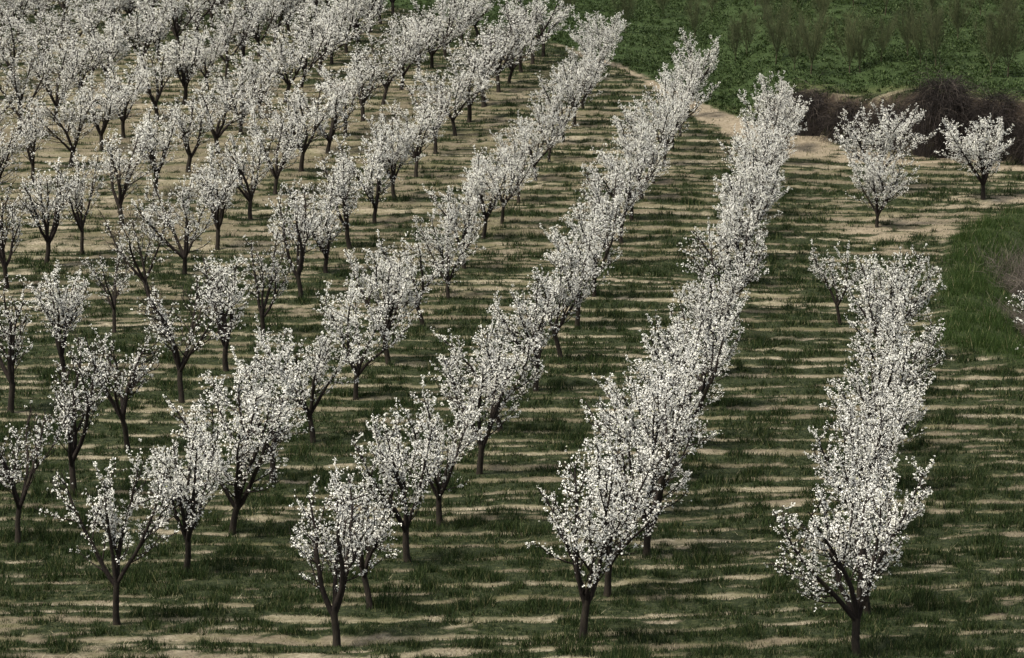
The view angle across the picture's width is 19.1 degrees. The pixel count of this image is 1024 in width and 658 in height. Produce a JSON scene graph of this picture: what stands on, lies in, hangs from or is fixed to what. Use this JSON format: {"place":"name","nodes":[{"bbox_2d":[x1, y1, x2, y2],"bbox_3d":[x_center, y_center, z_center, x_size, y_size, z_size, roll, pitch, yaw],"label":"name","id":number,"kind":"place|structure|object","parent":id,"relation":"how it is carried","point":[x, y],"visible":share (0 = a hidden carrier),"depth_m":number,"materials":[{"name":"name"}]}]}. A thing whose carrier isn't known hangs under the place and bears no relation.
{"place":"outdoors","nodes":[
{"label":"outdoors","id":0,"kind":"place"},
{"bbox_2d":[0,0,1023,657],"bbox_3d":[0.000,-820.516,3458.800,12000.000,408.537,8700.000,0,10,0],"label":"ground","id":1,"kind":"structure","parent":0,"point":[812,146],"depth_m":99.74,"materials":[{"name":"soil"}]},
{"bbox_2d":[0,276,34,412],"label":"blossom tree","id":2,"kind":"object","parent":1,"relation":"on","point":[10,336],"visible":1,"depth_m":86.25,"materials":[{"name":"white plant"}]},
{"bbox_2d":[0,177,36,288],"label":"blossom tree","id":3,"kind":"object","parent":1,"relation":"on","point":[3,261],"visible":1,"depth_m":108.75,"materials":[{"name":"white plant"}]},
{"bbox_2d":[2,93,54,184],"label":"blossom tree","id":4,"kind":"object","parent":1,"relation":"on","point":[29,129],"visible":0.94,"depth_m":132.50,"materials":[{"name":"white plant"}]},
{"bbox_2d":[0,45,57,135],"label":"blossom tree","id":5,"kind":"object","parent":1,"relation":"on","point":[15,84],"visible":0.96,"depth_m":146.09,"materials":[{"name":"white plant"}]},
{"bbox_2d":[0,400,67,542],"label":"blossom tree","id":6,"kind":"object","parent":1,"relation":"on","point":[8,475],"visible":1,"depth_m":69.86,"materials":[{"name":"white plant"}]},
{"bbox_2d":[5,157,77,265],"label":"blossom tree","id":7,"kind":"object","parent":1,"relation":"on","point":[47,237],"visible":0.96,"depth_m":112.89,"materials":[{"name":"white plant"}]},
{"bbox_2d":[16,260,92,375],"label":"blossom tree","id":8,"kind":"object","parent":1,"relation":"on","point":[67,320],"visible":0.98,"depth_m":91.91,"materials":[{"name":"white plant"}]},
{"bbox_2d":[18,28,95,119],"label":"blossom tree","id":9,"kind":"object","parent":1,"relation":"on","point":[66,84],"visible":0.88,"depth_m":150.45,"materials":[{"name":"white plant"}]},
{"bbox_2d":[20,89,104,166],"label":"blossom tree","id":10,"kind":"object","parent":1,"relation":"on","point":[79,129],"visible":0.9,"depth_m":137.10,"materials":[{"name":"white plant"}]},
{"bbox_2d":[54,143,107,254],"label":"blossom tree","id":11,"kind":"object","parent":1,"relation":"on","point":[80,219],"visible":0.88,"depth_m":115.76,"materials":[{"name":"white plant"}]},
{"bbox_2d":[47,337,119,494],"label":"blossom tree","id":12,"kind":"object","parent":1,"relation":"on","point":[73,450],"visible":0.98,"depth_m":74.85,"materials":[{"name":"white plant"}]},
{"bbox_2d":[75,71,127,150],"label":"blossom tree","id":13,"kind":"object","parent":1,"relation":"on","point":[110,111],"visible":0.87,"depth_m":141.81,"materials":[{"name":"white plant"}]},
{"bbox_2d":[80,245,131,332],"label":"blossom tree","id":14,"kind":"object","parent":1,"relation":"on","point":[112,302],"visible":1,"depth_m":100.30,"materials":[{"name":"white plant"}]},
{"bbox_2d":[76,14,136,85],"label":"blossom tree","id":15,"kind":"object","parent":1,"relation":"on","point":[113,35],"visible":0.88,"depth_m":159.11,"materials":[{"name":"white plant"}]},
{"bbox_2d":[34,438,179,624],"bbox_3d":[-8.159,4.249,61.431,2.971,3.974,1.536,-1,10,-6],"label":"blossom tree","id":16,"kind":"object","parent":1,"relation":"on","point":[109,525],"visible":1,"depth_m":61.54,"materials":[{"name":"white plant"}]},
{"bbox_2d":[62,321,163,449],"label":"blossom tree","id":17,"kind":"object","parent":1,"relation":"on","point":[134,379],"visible":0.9,"depth_m":80.82,"materials":[{"name":"white plant"}]},
{"bbox_2d":[88,124,163,225],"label":"blossom tree","id":18,"kind":"object","parent":1,"relation":"on","point":[126,169],"visible":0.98,"depth_m":123.17,"materials":[{"name":"white plant"}]},
{"bbox_2d":[98,54,153,137],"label":"blossom tree","id":19,"kind":"object","parent":1,"relation":"on","point":[128,89],"visible":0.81,"depth_m":145.20,"materials":[{"name":"white plant"}]},
{"bbox_2d":[93,199,179,305],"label":"blossom tree","id":20,"kind":"object","parent":1,"relation":"on","point":[139,274],"visible":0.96,"depth_m":105.20,"materials":[{"name":"white plant"}]},
{"bbox_2d":[128,100,182,195],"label":"blossom tree","id":21,"kind":"object","parent":1,"relation":"on","point":[148,128],"visible":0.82,"depth_m":129.53,"materials":[{"name":"white plant"}]},
{"bbox_2d":[132,164,223,274],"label":"blossom tree","id":22,"kind":"object","parent":1,"relation":"on","point":[183,254],"visible":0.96,"depth_m":111.49,"materials":[{"name":"white plant"}]},
{"bbox_2d":[130,269,233,402],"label":"blossom tree","id":23,"kind":"object","parent":1,"relation":"on","point":[168,334],"visible":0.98,"depth_m":87.96,"materials":[{"name":"white plant"}]},
{"bbox_2d":[152,27,214,103],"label":"blossom tree","id":24,"kind":"object","parent":1,"relation":"on","point":[186,74],"visible":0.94,"depth_m":154.95,"materials":[{"name":"white plant"}]},
{"bbox_2d":[136,407,235,572],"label":"blossom tree","id":25,"kind":"object","parent":1,"relation":"on","point":[189,514],"visible":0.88,"depth_m":66.36,"materials":[{"name":"white plant"}]},
{"bbox_2d":[156,90,219,172],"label":"blossom tree","id":26,"kind":"object","parent":1,"relation":"on","point":[185,138],"visible":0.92,"depth_m":135.39,"materials":[{"name":"white plant"}]},
{"bbox_2d":[188,143,251,249],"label":"blossom tree","id":27,"kind":"object","parent":1,"relation":"on","point":[224,192],"visible":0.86,"depth_m":117.13,"materials":[{"name":"white plant"}]},
{"bbox_2d":[190,249,253,371],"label":"blossom tree","id":28,"kind":"object","parent":1,"relation":"on","point":[219,284],"visible":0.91,"depth_m":92.81,"materials":[{"name":"white plant"}]},
{"bbox_2d":[185,77,264,153],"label":"blossom tree","id":29,"kind":"object","parent":1,"relation":"on","point":[217,133],"visible":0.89,"depth_m":140.74,"materials":[{"name":"white plant"}]},
{"bbox_2d":[162,346,308,534],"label":"blossom tree","id":30,"kind":"object","parent":1,"relation":"on","point":[238,484],"visible":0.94,"depth_m":70.44,"materials":[{"name":"white plant"}]},
{"bbox_2d":[205,51,275,134],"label":"blossom tree","id":31,"kind":"object","parent":1,"relation":"on","point":[244,72],"visible":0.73,"depth_m":146.19,"materials":[{"name":"white plant"}]},
{"bbox_2d":[207,131,276,219],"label":"blossom tree","id":32,"kind":"object","parent":1,"relation":"on","point":[249,194],"visible":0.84,"depth_m":123.95,"materials":[{"name":"white plant"}]},
{"bbox_2d":[204,328,316,483],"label":"blossom tree","id":33,"kind":"object","parent":1,"relation":"on","point":[268,396],"visible":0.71,"depth_m":76.41,"materials":[{"name":"white plant"}]},
{"bbox_2d":[234,227,298,335],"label":"blossom tree","id":34,"kind":"object","parent":1,"relation":"on","point":[258,287],"visible":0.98,"depth_m":99.41,"materials":[{"name":"white plant"}]},
{"bbox_2d":[241,96,313,194],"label":"blossom tree","id":35,"kind":"object","parent":1,"relation":"on","point":[288,150],"visible":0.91,"depth_m":130.33,"materials":[{"name":"white plant"}]},
{"bbox_2d":[244,31,311,102],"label":"blossom tree","id":36,"kind":"object","parent":1,"relation":"on","point":[282,58],"visible":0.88,"depth_m":155.56,"materials":[{"name":"white plant"}]},
{"bbox_2d":[250,81,334,171],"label":"blossom tree","id":37,"kind":"object","parent":1,"relation":"on","point":[315,126],"visible":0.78,"depth_m":135.58,"materials":[{"name":"white plant"}]},
{"bbox_2d":[265,178,334,297],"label":"blossom tree","id":38,"kind":"object","parent":1,"relation":"on","point":[300,232],"visible":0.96,"depth_m":106.21,"materials":[{"name":"white plant"}]},
{"bbox_2d":[253,313,364,442],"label":"blossom tree","id":39,"kind":"object","parent":1,"relation":"on","point":[319,373],"visible":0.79,"depth_m":82.25,"materials":[{"name":"white plant"}]},
{"bbox_2d":[270,16,354,87],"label":"blossom tree","id":40,"kind":"object","parent":1,"relation":"on","point":[304,38],"visible":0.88,"depth_m":160.77,"materials":[{"name":"white plant"}]},
{"bbox_2d":[281,164,349,272],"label":"blossom tree","id":41,"kind":"object","parent":1,"relation":"on","point":[324,233],"visible":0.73,"depth_m":111.78,"materials":[{"name":"white plant"}]},
{"bbox_2d":[289,73,357,153],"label":"blossom tree","id":42,"kind":"object","parent":1,"relation":"on","point":[335,120],"visible":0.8,"depth_m":141.33,"materials":[{"name":"white plant"}]},
{"bbox_2d":[291,0,374,75],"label":"blossom tree","id":43,"kind":"object","parent":1,"relation":"on","point":[338,31],"visible":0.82,"depth_m":164.32,"materials":[{"name":"white plant"}]},
{"bbox_2d":[315,150,364,248],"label":"blossom tree","id":44,"kind":"object","parent":1,"relation":"on","point":[344,189],"visible":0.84,"depth_m":117.17,"materials":[{"name":"white plant"}]},
{"bbox_2d":[284,466,397,646],"bbox_3d":[-3.365,4.537,60.086,2.273,3.673,2.245,0,12,-3],"label":"blossom tree","id":45,"kind":"object","parent":1,"relation":"on","point":[345,565],"visible":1,"depth_m":59.80,"materials":[{"name":"white plant"}]},
{"bbox_2d":[331,122,398,223],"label":"blossom tree","id":46,"kind":"object","parent":1,"relation":"on","point":[368,187],"visible":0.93,"depth_m":122.84,"materials":[{"name":"white plant"}]},
{"bbox_2d":[322,458,410,608],"bbox_3d":[-3.023,4.232,63.056,1.714,3.463,2.314,-2,10,-8],"label":"blossom tree","id":47,"kind":"object","parent":1,"relation":"on","point":[381,531],"visible":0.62,"depth_m":63.02,"materials":[{"name":"white plant"}]},
{"bbox_2d":[313,273,422,399],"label":"blossom tree","id":48,"kind":"object","parent":1,"relation":"on","point":[358,369],"visible":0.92,"depth_m":88.71,"materials":[{"name":"white plant"}]},
{"bbox_2d":[341,41,402,120],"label":"blossom tree","id":49,"kind":"object","parent":1,"relation":"on","point":[369,85],"visible":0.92,"depth_m":150.51,"materials":[{"name":"white plant"}]},
{"bbox_2d":[342,242,431,364],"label":"blossom tree","id":50,"kind":"object","parent":1,"relation":"on","point":[393,274],"visible":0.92,"depth_m":94.10,"materials":[{"name":"white plant"}]},
{"bbox_2d":[361,112,424,200],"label":"blossom tree","id":51,"kind":"object","parent":1,"relation":"on","point":[402,149],"visible":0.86,"depth_m":128.55,"materials":[{"name":"white plant"}]},
{"bbox_2d":[349,400,442,561],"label":"blossom tree","id":52,"kind":"object","parent":1,"relation":"on","point":[393,466],"visible":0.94,"depth_m":67.40,"materials":[{"name":"white plant"}]},
{"bbox_2d":[378,94,446,176],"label":"blossom tree","id":53,"kind":"object","parent":1,"relation":"on","point":[422,121],"visible":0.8,"depth_m":134.83,"materials":[{"name":"white plant"}]},
{"bbox_2d":[375,229,462,327],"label":"blossom tree","id":54,"kind":"object","parent":1,"relation":"on","point":[436,272],"visible":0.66,"depth_m":100.36,"materials":[{"name":"white plant"}]},
{"bbox_2d":[396,374,490,526],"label":"blossom tree","id":55,"kind":"object","parent":1,"relation":"on","point":[439,489],"visible":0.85,"depth_m":71.52,"materials":[{"name":"white plant"}]},
{"bbox_2d":[410,197,485,298],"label":"blossom tree","id":56,"kind":"object","parent":1,"relation":"on","point":[439,249],"visible":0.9,"depth_m":106.49,"materials":[{"name":"white plant"}]},
{"bbox_2d":[413,62,491,135],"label":"blossom tree","id":57,"kind":"object","parent":1,"relation":"on","point":[460,86],"visible":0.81,"depth_m":145.87,"materials":[{"name":"white plant"}]},
{"bbox_2d":[423,181,495,268],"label":"blossom tree","id":58,"kind":"object","parent":1,"relation":"on","point":[473,208],"visible":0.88,"depth_m":112.33,"materials":[{"name":"white plant"}]},
{"bbox_2d":[443,42,501,122],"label":"blossom tree","id":59,"kind":"object","parent":1,"relation":"on","point":[477,67],"visible":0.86,"depth_m":149.76,"materials":[{"name":"white plant"}]},
{"bbox_2d":[429,328,522,474],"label":"blossom tree","id":60,"kind":"object","parent":1,"relation":"on","point":[504,380],"visible":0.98,"depth_m":77.66,"materials":[{"name":"white plant"}]},
{"bbox_2d":[456,145,513,238],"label":"blossom tree","id":61,"kind":"object","parent":1,"relation":"on","point":[478,173],"visible":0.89,"depth_m":119.03,"materials":[{"name":"white plant"}]},
{"bbox_2d":[430,315,556,433],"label":"blossom tree","id":62,"kind":"object","parent":1,"relation":"on","point":[488,355],"visible":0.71,"depth_m":82.97,"materials":[{"name":"white plant"}]},
{"bbox_2d":[472,144,541,223],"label":"blossom tree","id":63,"kind":"object","parent":1,"relation":"on","point":[509,176],"visible":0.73,"depth_m":122.79,"materials":[{"name":"white plant"}]},
{"bbox_2d":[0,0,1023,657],"bbox_3d":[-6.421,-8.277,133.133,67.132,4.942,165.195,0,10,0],"label":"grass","id":64,"kind":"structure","parent":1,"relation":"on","point":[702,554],"depth_m":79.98,"materials":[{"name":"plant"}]},
{"bbox_2d":[0,1,1023,657],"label":"dead straw","id":65,"kind":"object","parent":1,"relation":"on","point":[450,347],"visible":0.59,"depth_m":103.83,"materials":[{"name":"plant"}]},
{"bbox_2d":[487,267,564,391],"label":"blossom tree","id":66,"kind":"object","parent":1,"relation":"on","point":[541,318],"visible":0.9,"depth_m":89.72,"materials":[{"name":"white plant"}]},
{"bbox_2d":[526,257,600,358],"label":"blossom tree","id":67,"kind":"object","parent":1,"relation":"on","point":[560,294],"visible":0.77,"depth_m":94.79,"materials":[{"name":"white plant"}]},
{"bbox_2d":[540,209,609,326],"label":"blossom tree","id":68,"kind":"object","parent":1,"relation":"on","point":[557,259],"visible":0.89,"depth_m":100.70,"materials":[{"name":"white plant"}]},
{"bbox_2d":[525,444,641,640],"bbox_3d":[1.443,4.396,59.885,2.363,4.113,2.334,-4,12,-19],"label":"blossom tree","id":69,"kind":"object","parent":1,"relation":"on","point":[587,593],"visible":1,"depth_m":59.97,"materials":[{"name":"white plant"}]},
{"bbox_2d":[557,184,627,296],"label":"blossom tree","id":70,"kind":"object","parent":1,"relation":"on","point":[612,231],"visible":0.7,"depth_m":106.77,"materials":[{"name":"white plant"}]},
{"bbox_2d":[575,151,645,243],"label":"blossom tree","id":71,"kind":"object","parent":1,"relation":"on","point":[612,176],"visible":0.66,"depth_m":118.61,"materials":[{"name":"white plant"}]},
{"bbox_2d":[573,418,671,596],"bbox_3d":[2.295,3.868,64.126,2.126,4.018,3.157,1,10,4],"label":"blossom tree","id":72,"kind":"object","parent":1,"relation":"on","point":[644,481],"visible":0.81,"depth_m":64.35,"materials":[{"name":"white plant"}]},
{"bbox_2d":[589,137,672,220],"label":"blossom tree","id":73,"kind":"object","parent":1,"relation":"on","point":[648,177],"visible":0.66,"depth_m":123.66,"materials":[{"name":"white plant"}]},
{"bbox_2d":[609,112,664,198],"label":"blossom tree","id":74,"kind":"object","parent":1,"relation":"on","point":[641,141],"visible":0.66,"depth_m":128.57,"materials":[{"name":"white plant"}]},
{"bbox_2d":[592,347,693,512],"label":"blossom tree","id":75,"kind":"object","parent":1,"relation":"on","point":[620,405],"visible":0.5,"depth_m":72.56,"materials":[{"name":"white plant"}]},
{"bbox_2d":[618,91,680,183],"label":"blossom tree","id":76,"kind":"object","parent":1,"relation":"on","point":[664,129],"visible":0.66,"depth_m":132.94,"materials":[{"name":"white plant"}]},
{"bbox_2d":[580,353,722,556],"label":"blossom tree","id":77,"kind":"object","parent":1,"relation":"on","point":[653,441],"visible":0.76,"depth_m":68.19,"materials":[{"name":"white plant"}]},
{"bbox_2d":[622,332,714,479],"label":"blossom tree","id":78,"kind":"object","parent":1,"relation":"on","point":[686,383],"visible":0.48,"depth_m":76.99,"materials":[{"name":"white plant"}]},
{"bbox_2d":[636,302,741,439],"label":"blossom tree","id":79,"kind":"object","parent":1,"relation":"on","point":[682,339],"visible":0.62,"depth_m":81.52,"materials":[{"name":"white plant"}]},
{"bbox_2d":[645,283,748,409],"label":"blossom tree","id":80,"kind":"object","parent":1,"relation":"on","point":[701,388],"visible":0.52,"depth_m":87.12,"materials":[{"name":"white plant"}]},
{"bbox_2d":[386,0,1023,114],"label":"crop cover","id":81,"kind":"object","parent":1,"relation":"on","point":[947,46],"visible":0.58,"depth_m":165.48,"materials":[{"name":"green plant"}]},
{"bbox_2d":[674,259,749,375],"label":"blossom tree","id":82,"kind":"object","parent":1,"relation":"on","point":[729,306],"visible":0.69,"depth_m":92.26,"materials":[{"name":"white plant"}]},
{"bbox_2d":[676,217,769,338],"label":"blossom tree","id":83,"kind":"object","parent":1,"relation":"on","point":[744,284],"visible":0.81,"depth_m":97.99,"materials":[{"name":"white plant"}]},
{"bbox_2d":[682,213,766,289],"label":"blossom tree","id":84,"kind":"object","parent":1,"relation":"on","point":[727,247],"visible":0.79,"depth_m":103.28,"materials":[{"name":"white plant"}]},
{"bbox_2d":[713,181,766,278],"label":"blossom tree","id":85,"kind":"object","parent":1,"relation":"on","point":[736,218],"visible":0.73,"depth_m":109.05,"materials":[{"name":"white plant"}]},
{"bbox_2d":[712,158,790,250],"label":"blossom tree","id":86,"kind":"object","parent":1,"relation":"on","point":[723,196],"visible":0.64,"depth_m":114.68,"materials":[{"name":"white plant"}]},
{"bbox_2d":[717,114,796,197],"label":"blossom tree","id":87,"kind":"object","parent":1,"relation":"on","point":[765,143],"visible":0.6,"depth_m":124.72,"materials":[{"name":"white plant"}]},
{"bbox_2d":[755,70,837,138],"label":"bramble thicket","id":88,"kind":"object","parent":1,"relation":"on","point":[811,114],"visible":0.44,"depth_m":146.48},
{"bbox_2d":[765,470,909,657],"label":"blossom tree","id":89,"kind":"object","parent":1,"relation":"on","point":[853,609],"visible":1,"depth_m":58.74,"materials":[{"name":"white plant"}]},
{"bbox_2d":[804,84,878,144],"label":"bramble thicket","id":90,"kind":"object","parent":1,"relation":"on","point":[834,122],"visible":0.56,"depth_m":144.55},
{"bbox_2d":[808,240,878,324],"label":"blossom tree","id":91,"kind":"object","parent":1,"relation":"on","point":[837,301],"visible":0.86,"depth_m":101.29,"materials":[{"name":"white plant"}]},
{"bbox_2d":[803,392,906,571],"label":"blossom tree","id":92,"kind":"object","parent":1,"relation":"on","point":[879,444],"visible":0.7,"depth_m":66.44,"materials":[{"name":"white plant"}]},
{"bbox_2d":[831,385,910,492],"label":"blossom tree","id":93,"kind":"object","parent":1,"relation":"on","point":[867,434],"visible":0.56,"depth_m":71.06,"materials":[{"name":"white plant"}]},
{"bbox_2d":[819,443,935,614],"bbox_3d":[7.499,4.141,62.472,2.908,3.867,2.134,-13,16,-43],"label":"blossom tree","id":94,"kind":"object","parent":1,"relation":"on","point":[900,523],"visible":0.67,"depth_m":62.39,"materials":[{"name":"white plant"}]},
{"bbox_2d":[819,351,937,471],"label":"blossom tree","id":95,"kind":"object","parent":1,"relation":"on","point":[908,416],"visible":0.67,"depth_m":75.92,"materials":[{"name":"white plant"}]},
{"bbox_2d":[843,146,919,227],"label":"blossom tree","id":96,"kind":"object","parent":1,"relation":"on","point":[871,174],"visible":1,"depth_m":122.21,"materials":[{"name":"white plant"}]},
{"bbox_2d":[829,100,936,190],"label":"blossom tree","id":97,"kind":"object","parent":1,"relation":"on","point":[882,149],"visible":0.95,"depth_m":130.85,"materials":[{"name":"white plant"}]},
{"bbox_2d":[835,269,935,367],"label":"blossom tree","id":98,"kind":"object","parent":1,"relation":"on","point":[888,304],"visible":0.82,"depth_m":89.90,"materials":[{"name":"white plant"}]},
{"bbox_2d":[850,330,924,450],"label":"blossom tree","id":99,"kind":"object","parent":1,"relation":"on","point":[894,370],"visible":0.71,"depth_m":80.51,"materials":[{"name":"white plant"}]},
{"bbox_2d":[843,306,951,393],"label":"blossom tree","id":100,"kind":"object","parent":1,"relation":"on","point":[930,336],"visible":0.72,"depth_m":85.14,"materials":[{"name":"white plant"}]},
{"bbox_2d":[852,244,946,334],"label":"blossom tree","id":101,"kind":"object","parent":1,"relation":"on","point":[883,286],"visible":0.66,"depth_m":94.81,"materials":[{"name":"white plant"}]},
{"bbox_2d":[887,56,990,159],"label":"bramble thicket","id":102,"kind":"object","parent":1,"relation":"on","point":[939,104],"visible":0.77,"depth_m":140.21,"materials":[{"name":"plant"}]},
{"bbox_2d":[934,114,1014,199],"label":"blossom tree","id":103,"kind":"object","parent":1,"relation":"on","point":[978,150],"visible":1,"depth_m":128.81,"materials":[{"name":"white plant"}]},
{"bbox_2d":[926,191,1023,367],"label":"tall grass","id":104,"kind":"structure","parent":1,"relation":"on","point":[961,288],"depth_m":107.35,"materials":[{"name":"plant"}]},
{"bbox_2d":[958,77,1023,160],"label":"bramble thicket","id":105,"kind":"object","parent":1,"relation":"on","point":[995,112],"visible":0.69,"depth_m":139.25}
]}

